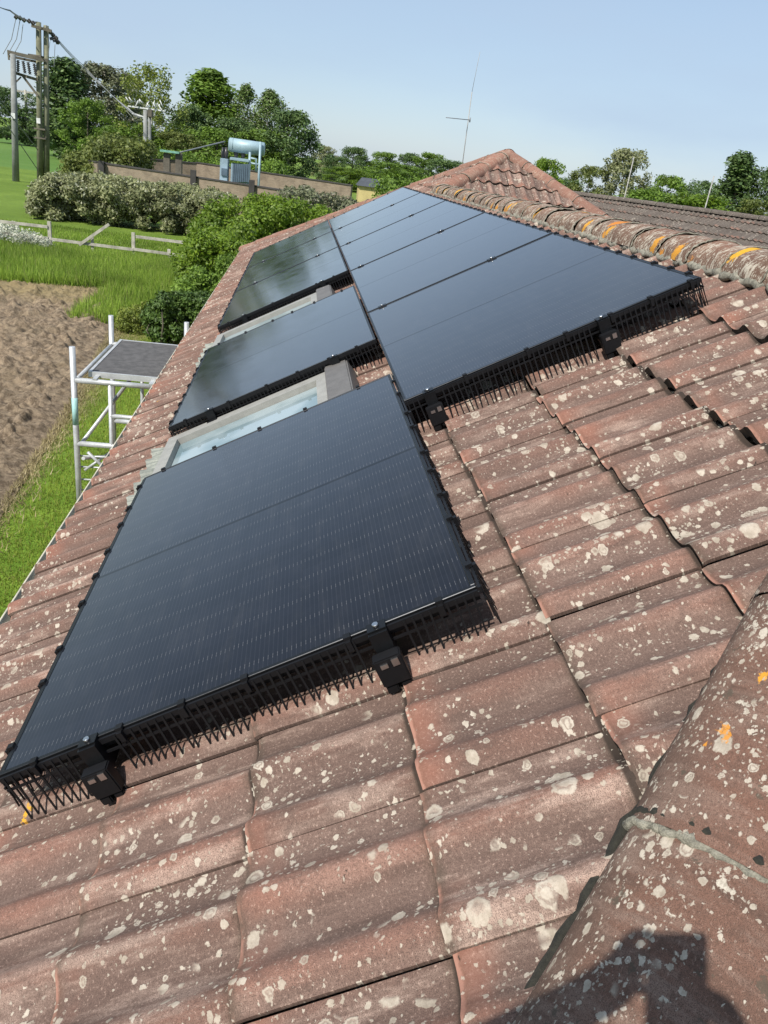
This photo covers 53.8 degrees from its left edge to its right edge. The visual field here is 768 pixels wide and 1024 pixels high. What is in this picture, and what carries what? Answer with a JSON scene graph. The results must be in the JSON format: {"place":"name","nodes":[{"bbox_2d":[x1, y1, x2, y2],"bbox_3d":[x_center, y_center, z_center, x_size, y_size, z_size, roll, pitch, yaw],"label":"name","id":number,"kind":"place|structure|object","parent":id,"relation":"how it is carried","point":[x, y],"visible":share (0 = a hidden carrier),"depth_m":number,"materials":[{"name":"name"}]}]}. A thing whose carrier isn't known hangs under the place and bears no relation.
{"place":"outdoors","nodes":[
{"label":"outdoors","id":0,"kind":"place"},
{"bbox_2d":[0,137,63,172],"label":"crop field","id":1,"kind":"structure","parent":0,"point":[25,162],"depth_m":91.78,"materials":[{"name":"green plant"}]},
{"bbox_2d":[0,86,35,142],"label":"tree","id":2,"kind":"object","parent":1,"relation":"on","point":[5,96],"visible":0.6,"depth_m":127.73,"materials":[{"name":"green plant"}]},
{"bbox_2d":[17,90,33,145],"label":"electricity pole","id":3,"kind":"object","parent":1,"relation":"on","point":[25,92],"visible":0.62,"depth_m":128.19,"materials":[{"name":"brown wood"}]},
{"bbox_2d":[18,107,55,146],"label":"tree","id":4,"kind":"object","parent":1,"relation":"on","point":[25,139],"visible":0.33,"depth_m":129.13,"materials":[{"name":"green plant"}]},
{"bbox_2d":[30,109,61,155],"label":"tree","id":5,"kind":"object","parent":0,"point":[33,130],"visible":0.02,"depth_m":102.96,"materials":[{"name":"green plant"}]},
{"bbox_2d":[0,280,108,515],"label":"ploughed field","id":6,"kind":"structure","parent":0,"point":[40,333],"depth_m":14.40,"materials":[{"name":"soil"}]},
{"bbox_2d":[0,279,128,562],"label":"dry grass","id":7,"kind":"structure","parent":6,"relation":"on","point":[49,448],"depth_m":10.44,"materials":[{"name":"plant"}]},
{"bbox_2d":[0,329,179,617],"bbox_3d":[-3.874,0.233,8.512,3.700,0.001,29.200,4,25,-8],"label":"lawn","id":8,"kind":"structure","parent":0,"point":[37,518],"depth_m":9.41,"materials":[{"name":"green plant"}]},
{"bbox_2d":[69,315,188,499],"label":"scaffold tower","id":9,"kind":"structure","parent":8,"relation":"on","point":[141,362],"depth_m":7.75,"materials":[{"name":"silver metal"}]},
{"bbox_2d":[114,300,147,334],"bbox_3d":[-5.899,-4.564,17.709,0.898,0.798,1.280,4,25,-8],"label":"mustard plant","id":10,"kind":"object","parent":8,"relation":"on","point":[125,318],"visible":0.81,"depth_m":17.43,"materials":[{"name":"green plant"}]},
{"bbox_2d":[138,289,210,344],"bbox_3d":[-4.632,-4.428,17.148,1.857,1.338,1.954,4,25,-8],"label":"nettle clump","id":11,"kind":"object","parent":8,"relation":"on","point":[164,315],"visible":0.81,"depth_m":16.56,"materials":[{"name":"green plant"}]},
{"bbox_2d":[170,252,236,311],"bbox_3d":[-4.367,-5.512,19.026,2.003,1.907,2.052,4,25,-8],"label":"shrub","id":12,"kind":"object","parent":8,"relation":"on","point":[202,278],"visible":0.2,"depth_m":18.85,"materials":[{"name":"green plant"}]},
{"bbox_2d":[0,235,220,328],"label":"tall grass","id":13,"kind":"structure","parent":0,"point":[126,279],"depth_m":22.52,"materials":[{"name":"green plant"}]},
{"bbox_2d":[0,117,408,287],"bbox_3d":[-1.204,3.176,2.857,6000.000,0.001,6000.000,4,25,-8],"label":"ground","id":14,"kind":"structure","parent":0,"point":[13,197],"depth_m":38.51,"materials":[{"name":"green plant"}]},
{"bbox_2d":[10,53,19,181],"bbox_3d":[-26.087,-27.658,53.351,0.815,8.107,0.538,4,25,-8],"label":"electricity pole","id":15,"kind":"object","parent":14,"relation":"on","point":[15,153],"visible":0.91,"depth_m":53.32,"materials":[{"name":"grey wood"}]},
{"bbox_2d":[0,102,37,149],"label":"stay wire","id":16,"kind":"object","parent":15,"relation":"attached to","point":[18,125],"visible":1,"depth_m":51.72,"materials":[{"name":"grey metal"}]},
{"bbox_2d":[0,114,41,175],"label":"stay wire","id":17,"kind":"object","parent":15,"relation":"attached to","point":[20,144],"visible":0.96,"depth_m":52.06,"materials":[{"name":"grey metal"}]},
{"bbox_2d":[7,50,47,96],"bbox_3d":[-24.816,-30.582,52.951,2.682,2.590,1.302,4,25,-8],"label":"switchgear frame","id":18,"kind":"object","parent":15,"relation":"attached to","point":[30,57],"visible":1,"depth_m":52.40,"materials":[{"name":"grey metal"}]},
{"bbox_2d":[0,220,55,246],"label":"cow parsley","id":19,"kind":"object","parent":14,"relation":"on","point":[11,229],"visible":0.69,"depth_m":26.47,"materials":[{"name":"white plant"}]},
{"bbox_2d":[14,15,59,179],"bbox_3d":[-24.404,-29.039,53.974,2.668,10.499,1.377,4,25,-8],"label":"electricity pole","id":20,"kind":"object","parent":14,"relation":"on","point":[43,140],"visible":0.96,"depth_m":53.86,"materials":[{"name":"brown wood"}]},
{"bbox_2d":[3,19,15,53],"bbox_3d":[-25.516,-32.422,51.584,1.008,2.281,0.130,-1,26,-19],"label":"power line","id":21,"kind":"object","parent":20,"relation":"attached to","point":[11,37],"visible":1,"depth_m":51.66,"materials":[{"name":"metal"}]},
{"bbox_2d":[46,25,135,116],"bbox_3d":[-20.777,-31.905,55.224,4.962,4.903,5.165,10,24,4],"label":"power line","id":22,"kind":"object","parent":20,"relation":"attached to","point":[98,81],"visible":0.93,"depth_m":57.03,"materials":[{"name":"metal"}]},
{"bbox_2d":[46,26,138,117],"bbox_3d":[-20.682,-31.843,55.236,5.176,4.894,5.165,10,24,4],"label":"power line","id":23,"kind":"object","parent":20,"relation":"attached to","point":[92,76],"visible":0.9,"depth_m":56.95,"materials":[{"name":"metal"}]},
{"bbox_2d":[46,27,141,118],"bbox_3d":[-20.585,-31.788,55.246,5.390,4.884,5.165,10,24,4],"label":"power line","id":24,"kind":"object","parent":20,"relation":"attached to","point":[96,81],"visible":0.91,"depth_m":56.92,"materials":[{"name":"metal"}]},
{"bbox_2d":[26,54,107,159],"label":"tree","id":25,"kind":"object","parent":14,"relation":"on","point":[66,83],"visible":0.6,"depth_m":94.90,"materials":[{"name":"green plant"}]},
{"bbox_2d":[54,97,115,155],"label":"tree","id":26,"kind":"object","parent":14,"relation":"on","point":[76,113],"visible":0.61,"depth_m":86.82,"materials":[{"name":"green plant"}]},
{"bbox_2d":[0,220,182,256],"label":"post and rail fence","id":27,"kind":"object","parent":14,"relation":"on","point":[48,226],"visible":0.52,"depth_m":27.05,"materials":[{"name":"white wood"}]},
{"bbox_2d":[0,219,184,255],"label":"meadow grass","id":28,"kind":"structure","parent":14,"relation":"on","point":[68,233],"depth_m":31.75,"materials":[{"name":"green plant"}]},
{"bbox_2d":[54,60,143,136],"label":"tree","id":29,"kind":"object","parent":14,"relation":"on","point":[104,72],"visible":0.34,"depth_m":100.59,"materials":[{"name":"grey plant"}]},
{"bbox_2d":[56,131,158,174],"bbox_3d":[-19.692,-24.349,53.295,7.930,4.600,7.879,4,25,-8],"label":"shrub","id":30,"kind":"object","parent":14,"relation":"on","point":[109,147],"visible":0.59,"depth_m":51.47,"materials":[{"name":"green plant"}]},
{"bbox_2d":[88,73,148,135],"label":"tree","id":31,"kind":"object","parent":14,"relation":"on","point":[108,87],"visible":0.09,"depth_m":115.94,"materials":[{"name":"green plant"}]},
{"bbox_2d":[77,121,168,153],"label":"tree","id":32,"kind":"object","parent":14,"relation":"on","point":[128,131],"visible":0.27,"depth_m":83.71,"materials":[{"name":"green plant"}]},
{"bbox_2d":[24,170,241,234],"bbox_3d":[-12.438,-15.155,37.139,10.866,2.592,4.584,4,25,-8],"label":"hedge","id":33,"kind":"object","parent":14,"relation":"on","point":[101,197],"visible":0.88,"depth_m":35.95,"materials":[{"name":"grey plant"}]},
{"bbox_2d":[126,97,164,140],"bbox_3d":[-18.630,-28.537,59.093,2.902,6.762,0.835,4,25,-8],"label":"transformer pole","id":34,"kind":"object","parent":14,"relation":"on","point":[147,115],"visible":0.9,"depth_m":58.32,"materials":[{"name":"grey wood"}]},
{"bbox_2d":[113,60,195,148],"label":"tree","id":35,"kind":"object","parent":14,"relation":"on","point":[158,119],"visible":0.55,"depth_m":84.22,"materials":[{"name":"green plant"}]},
{"bbox_2d":[160,150,182,173],"bbox_3d":[-14.690,-23.080,52.336,1.415,3.425,0.900,4,25,-8],"label":"switch stand","id":36,"kind":"object","parent":14,"relation":"on","point":[167,160],"visible":0.51,"depth_m":51.77,"materials":[{"name":"grey metal"}]},
{"bbox_2d":[180,141,224,152],"bbox_3d":[-12.678,-25.585,53.043,0.089,1.163,4.073,23,28,30],"label":"cable","id":37,"kind":"object","parent":36,"relation":"attached to","point":[202,147],"visible":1,"depth_m":52.97,"materials":[{"name":"metal"}]},
{"bbox_2d":[156,131,215,159],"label":"tree","id":38,"kind":"object","parent":14,"relation":"on","point":[171,138],"visible":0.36,"depth_m":81.52,"materials":[{"name":"green plant"}]},
{"bbox_2d":[164,103,221,154],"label":"tree","id":39,"kind":"object","parent":14,"relation":"on","point":[201,119],"visible":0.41,"depth_m":91.17,"materials":[{"name":"green plant"}]},
{"bbox_2d":[162,67,246,160],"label":"tree","id":40,"kind":"object","parent":14,"relation":"on","point":[210,86],"visible":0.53,"depth_m":94.64,"materials":[{"name":"green plant"}]},
{"bbox_2d":[161,125,254,162],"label":"tree","id":41,"kind":"object","parent":14,"relation":"on","point":[214,134],"visible":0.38,"depth_m":84.29,"materials":[{"name":"green plant"}]},
{"bbox_2d":[169,220,259,283],"bbox_3d":[-5.179,-7.514,22.675,2.831,2.394,3.417,4,25,-8],"label":"shrub","id":42,"kind":"object","parent":14,"relation":"on","point":[205,246],"visible":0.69,"depth_m":21.70,"materials":[{"name":"green plant"}]},
{"bbox_2d":[152,146,290,174],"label":"hedge","id":43,"kind":"object","parent":14,"relation":"on","point":[274,166],"visible":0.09,"depth_m":77.77,"materials":[{"name":"green plant"}]},
{"bbox_2d":[88,159,355,214],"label":"brick compound wall","id":44,"kind":"structure","parent":14,"relation":"on","point":[201,174],"depth_m":49.27,"materials":[{"name":"brown brick"}]},
{"bbox_2d":[200,115,273,161],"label":"tree","id":45,"kind":"object","parent":14,"relation":"on","point":[235,123],"visible":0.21,"depth_m":90.44,"materials":[{"name":"green plant"}]},
{"bbox_2d":[220,138,264,185],"bbox_3d":[-10.448,-24.586,55.254,3.245,4.778,2.300,4,25,-8],"label":"grid transformer","id":46,"kind":"object","parent":14,"relation":"on","point":[240,173],"visible":0.94,"depth_m":54.36,"materials":[{"name":"grey metal"}]},
{"bbox_2d":[221,168,226,175],"bbox_3d":[-11.523,-24.525,54.605,0.407,0.481,0.090,4,25,-8],"label":"cabinet door","id":47,"kind":"structure","parent":46,"relation":"in","point":[223,171],"depth_m":54.56,"materials":[{"name":"grey metal"}]},
{"bbox_2d":[219,82,274,160],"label":"tree","id":48,"kind":"object","parent":14,"relation":"on","point":[245,95],"visible":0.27,"depth_m":94.75,"materials":[{"name":"green plant"}]},
{"bbox_2d":[185,191,332,240],"bbox_3d":[-4.891,-11.545,31.063,6.335,3.013,5.229,4,25,-8],"label":"shrub","id":49,"kind":"object","parent":14,"relation":"on","point":[270,214],"visible":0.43,"depth_m":29.93,"materials":[{"name":"green plant"}]},
{"bbox_2d":[226,127,303,174],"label":"tree","id":50,"kind":"object","parent":14,"relation":"on","point":[245,135],"visible":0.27,"depth_m":88.91,"materials":[{"name":"green plant"}]},
{"bbox_2d":[249,88,289,165],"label":"tree","id":51,"kind":"object","parent":14,"relation":"on","point":[270,100],"visible":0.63,"depth_m":93.37,"materials":[{"name":"green plant"}]},
{"bbox_2d":[246,106,333,177],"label":"tree","id":52,"kind":"object","parent":14,"relation":"on","point":[298,119],"visible":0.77,"depth_m":86.77,"materials":[{"name":"green plant"}]},
{"bbox_2d":[275,184,358,229],"bbox_3d":[-3.629,-15.641,40.250,4.878,3.120,5.038,4,25,-8],"label":"shrub","id":53,"kind":"object","parent":14,"relation":"on","point":[308,193],"visible":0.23,"depth_m":39.37,"materials":[{"name":"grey plant"}]},
{"bbox_2d":[310,146,339,179],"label":"tree","id":54,"kind":"object","parent":14,"relation":"on","point":[319,156],"visible":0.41,"depth_m":154.28,"materials":[{"name":"green plant"}]},
{"bbox_2d":[314,156,346,181],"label":"tree","id":55,"kind":"object","parent":14,"relation":"on","point":[336,161],"visible":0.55,"depth_m":150.93,"materials":[{"name":"green plant"}]},
{"bbox_2d":[321,166,372,191],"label":"tree","id":56,"kind":"object","parent":14,"relation":"on","point":[350,180],"visible":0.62,"depth_m":118.88,"materials":[{"name":"green plant"}]},
{"bbox_2d":[333,145,376,183],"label":"tree","id":57,"kind":"object","parent":14,"relation":"on","point":[360,159],"visible":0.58,"depth_m":162.33,"materials":[{"name":"green plant"}]},
{"bbox_2d":[0,149,767,1023],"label":"bungalow","id":58,"kind":"object","parent":14,"relation":"on","point":[544,801],"visible":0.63,"depth_m":1.44,"materials":[{"name":"tile"}]},
{"bbox_2d":[77,732,126,804],"bbox_3d":[-0.633,0.163,2.441,0.223,0.149,1.818,-22,25,4],"label":"mounting bracket","id":59,"kind":"object","parent":58,"relation":"attached to","point":[102,780],"visible":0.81,"depth_m":1.64,"materials":[{"name":"black metal"}]},
{"bbox_2d":[0,374,501,819],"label":"solar panel","id":60,"kind":"object","parent":59,"relation":"attached to","point":[322,532],"visible":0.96,"depth_m":1.98,"materials":[{"name":"black glass"}]},
{"bbox_2d":[205,401,254,422],"bbox_3d":[-0.867,-0.850,4.596,0.223,0.149,1.818,-22,25,4],"label":"mounting rail","id":61,"kind":"object","parent":58,"relation":"attached to","point":[210,414],"visible":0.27,"depth_m":3.80,"materials":[{"name":"black metal"}]},
{"bbox_2d":[168,285,382,436],"bbox_3d":[-0.638,-0.951,4.593,1.161,0.140,1.777,-22,25,4],"label":"solar panel","id":62,"kind":"object","parent":61,"relation":"attached to","point":[282,351],"visible":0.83,"depth_m":4.26,"materials":[{"name":"black glass"}]},
{"bbox_2d":[241,260,264,323],"bbox_3d":[-1.283,-2.648,8.421,0.223,0.149,5.310,-22,25,4],"label":"mounting rail","id":63,"kind":"object","parent":58,"relation":"attached to","point":[244,318],"visible":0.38,"depth_m":6.05,"materials":[{"name":"black metal"}]},
{"bbox_2d":[313,237,346,286],"bbox_3d":[-0.654,-2.906,8.368,0.223,0.150,5.310,-22,25,4],"label":"mounting rail","id":64,"kind":"object","parent":58,"relation":"attached to","point":[322,283],"visible":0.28,"depth_m":6.00,"materials":[{"name":"black metal"}]},
{"bbox_2d":[217,247,352,333],"bbox_3d":[-0.882,-2.004,6.833,1.161,0.140,1.751,-22,25,4],"label":"solar panel","id":65,"kind":"object","parent":64,"relation":"attached to","point":[285,286],"visible":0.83,"depth_m":6.52,"materials":[{"name":"black glass"}]},
{"bbox_2d":[234,231,337,291],"bbox_3d":[-1.054,-2.749,8.417,1.161,0.140,1.724,-22,25,4],"label":"solar panel","id":66,"kind":"object","parent":64,"relation":"attached to","point":[292,257],"visible":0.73,"depth_m":8.29,"materials":[{"name":"black glass"}]},
{"bbox_2d":[246,219,331,268],"bbox_3d":[-1.224,-3.495,10.002,1.165,0.140,1.750,-22,25,4],"label":"solar panel","id":67,"kind":"object","parent":64,"relation":"attached to","point":[291,242],"visible":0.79,"depth_m":9.88,"materials":[{"name":"black glass"}]},
{"bbox_2d":[329,350,372,364],"bbox_3d":[-0.238,-1.107,4.543,0.223,0.150,1.818,-22,25,4],"label":"mounting rail","id":68,"kind":"object","parent":58,"relation":"attached to","point":[334,359],"visible":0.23,"depth_m":3.75,"materials":[{"name":"black metal"}]},
{"bbox_2d":[366,619,412,693],"bbox_3d":[-0.003,-0.094,2.388,0.223,0.150,1.818,-22,25,4],"label":"mounting rail","id":69,"kind":"object","parent":58,"relation":"attached to","point":[391,666],"visible":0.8,"depth_m":1.59,"materials":[{"name":"black metal"}]},
{"bbox_2d":[338,227,447,430],"bbox_3d":[-0.169,-2.258,6.699,0.223,0.150,8.802,-22,25,4],"label":"mounting rail","id":70,"kind":"object","parent":58,"relation":"attached to","point":[436,412],"visible":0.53,"depth_m":2.75,"materials":[{"name":"black metal"}]},
{"bbox_2d":[333,192,445,246],"bbox_3d":[0.035,-3.158,8.255,1.161,0.140,1.724,-22,25,4],"label":"solar panel","id":71,"kind":"object","parent":70,"relation":"attached to","point":[383,218],"visible":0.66,"depth_m":8.12,"materials":[{"name":"black glass"}]},
{"bbox_2d":[340,199,484,270],"bbox_3d":[0.206,-2.418,6.683,1.161,0.140,1.724,-22,25,4],"label":"solar panel","id":72,"kind":"object","parent":70,"relation":"attached to","point":[406,232],"visible":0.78,"depth_m":6.52,"materials":[{"name":"black glass"}]},
{"bbox_2d":[350,212,553,312],"bbox_3d":[0.377,-1.679,5.111,1.161,0.140,1.724,-22,25,4],"label":"solar panel","id":73,"kind":"object","parent":70,"relation":"attached to","point":[438,257],"visible":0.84,"depth_m":4.90,"materials":[{"name":"black glass"}]},
{"bbox_2d":[446,53,479,163],"bbox_3d":[1.045,-5.564,10.747,0.036,1.768,0.549,27,31,37],"label":"television aerial","id":74,"kind":"object","parent":58,"relation":"attached to","point":[468,119],"visible":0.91,"depth_m":10.85,"materials":[{"name":"metal"}]},
{"bbox_2d":[390,204,621,358],"bbox_3d":[0.450,-2.511,6.647,0.223,0.150,8.802,-22,25,4],"label":"mounting rail","id":75,"kind":"object","parent":58,"relation":"attached to","point":[607,336],"visible":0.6,"depth_m":2.70,"materials":[{"name":"black metal"}]},
{"bbox_2d":[329,187,421,230],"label":"solar panel","id":76,"kind":"object","parent":75,"relation":"attached to","point":[371,207],"visible":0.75,"depth_m":9.71,"materials":[{"name":"black glass"}]},
{"bbox_2d":[367,231,707,430],"bbox_3d":[0.549,-0.933,3.526,1.161,0.140,1.750,-22,25,4],"label":"solar panel","id":77,"kind":"object","parent":75,"relation":"attached to","point":[518,305],"visible":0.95,"depth_m":3.14,"materials":[{"name":"black glass"}]},
{"bbox_2d":[363,151,405,184],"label":"tree","id":78,"kind":"object","parent":14,"relation":"on","point":[377,155],"visible":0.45,"depth_m":161.94,"materials":[{"name":"green plant"}]},
{"bbox_2d":[356,162,436,187],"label":"tree","id":79,"kind":"object","parent":14,"relation":"on","point":[397,172],"visible":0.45,"depth_m":137.72,"materials":[{"name":"green plant"}]},
{"bbox_2d":[369,173,432,198],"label":"hedge","id":80,"kind":"object","parent":14,"relation":"on","point":[382,190],"visible":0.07,"depth_m":68.45,"materials":[{"name":"green plant"}]},
{"bbox_2d":[392,152,427,183],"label":"tree","id":81,"kind":"object","parent":14,"relation":"on","point":[407,157],"visible":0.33,"depth_m":173.60,"materials":[{"name":"green plant"}]},
{"bbox_2d":[407,151,447,178],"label":"tree","id":82,"kind":"object","parent":14,"relation":"on","point":[429,156],"visible":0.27,"depth_m":169.44,"materials":[{"name":"green plant"}]},
{"bbox_2d":[425,158,461,175],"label":"tree","id":83,"kind":"object","parent":14,"relation":"on","point":[448,164],"visible":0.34,"depth_m":137.94,"materials":[{"name":"green plant"}]},
{"bbox_2d":[534,157,566,183],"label":"tree","id":84,"kind":"object","parent":14,"relation":"on","point":[544,164],"visible":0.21,"depth_m":65.81,"materials":[{"name":"green plant"}]},
{"bbox_2d":[554,177,584,189],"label":"tree","id":85,"kind":"object","parent":14,"relation":"on","point":[565,180],"visible":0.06,"depth_m":84.88,"materials":[{"name":"green plant"}]},
{"bbox_2d":[566,164,616,194],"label":"tree","id":86,"kind":"object","parent":14,"relation":"on","point":[587,172],"visible":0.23,"depth_m":78.56,"materials":[{"name":"green plant"}]},
{"bbox_2d":[580,148,652,196],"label":"tree","id":87,"kind":"object","parent":14,"relation":"on","point":[617,168],"visible":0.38,"depth_m":75.77,"materials":[{"name":"green plant"}]},
{"bbox_2d":[624,157,633,196],"bbox_3d":[9.355,-11.192,30.561,0.040,5.729,0.040,4,25,-8],"label":"pole","id":88,"kind":"object","parent":14,"relation":"on","point":[629,176],"visible":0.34,"depth_m":29.66,"materials":[{"name":"white metal"}]},
{"bbox_2d":[611,187,681,203],"bbox_3d":[22.355,-25.153,65.946,10.169,5.597,8.181,2,25,-11],"label":"tree","id":89,"kind":"object","parent":14,"relation":"on","point":[642,194],"visible":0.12,"depth_m":63.45,"materials":[{"name":"green plant"}]},
{"bbox_2d":[645,174,696,206],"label":"tree","id":90,"kind":"object","parent":14,"relation":"on","point":[671,182],"visible":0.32,"depth_m":81.70,"materials":[{"name":"green plant"}]},
{"bbox_2d":[666,190,731,210],"bbox_3d":[25.983,-23.845,63.917,9.252,5.743,9.189,-16,33,-41],"label":"tree","id":91,"kind":"object","parent":14,"relation":"on","point":[700,200],"visible":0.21,"depth_m":61.63,"materials":[{"name":"green plant"}]},
{"bbox_2d":[684,179,723,195],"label":"tree","id":92,"kind":"object","parent":14,"relation":"on","point":[703,186],"visible":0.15,"depth_m":97.06,"materials":[{"name":"green plant"}]},
{"bbox_2d":[705,176,713,207],"bbox_3d":[11.490,-9.617,28.203,0.040,5.344,0.040,4,25,-8],"label":"pole","id":93,"kind":"object","parent":14,"relation":"on","point":[709,191],"visible":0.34,"depth_m":27.30,"materials":[{"name":"white metal"}]},
{"bbox_2d":[695,150,765,213],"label":"tree","id":94,"kind":"object","parent":14,"relation":"on","point":[740,170],"visible":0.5,"depth_m":81.09,"materials":[{"name":"green plant"}]},
{"bbox_2d":[732,198,767,215],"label":"tree","id":95,"kind":"object","parent":14,"relation":"on","point":[751,205],"visible":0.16,"depth_m":61.93,"materials":[{"name":"green plant"}]},
{"bbox_2d":[740,166,767,212],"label":"tree","id":96,"kind":"object","parent":14,"relation":"on","point":[763,176],"visible":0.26,"depth_m":80.14,"materials":[{"name":"green plant"}]},
{"bbox_2d":[356,177,384,201],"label":"shed","id":97,"kind":"structure","parent":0,"point":[364,191],"depth_m":85.17,"materials":[{"name":"paint"}]},
{"bbox_2d":[0,0,767,213],"label":"sky","id":98,"kind":"structure","parent":0,"point":[573,83],"materials":[{"name":"blue"}]},
{"bbox_2d":[574,191,767,246],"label":"neighbouring house","id":99,"kind":"structure","parent":0,"point":[744,229],"depth_m":18.44,"materials":[{"name":"brown tile"}]}
]}

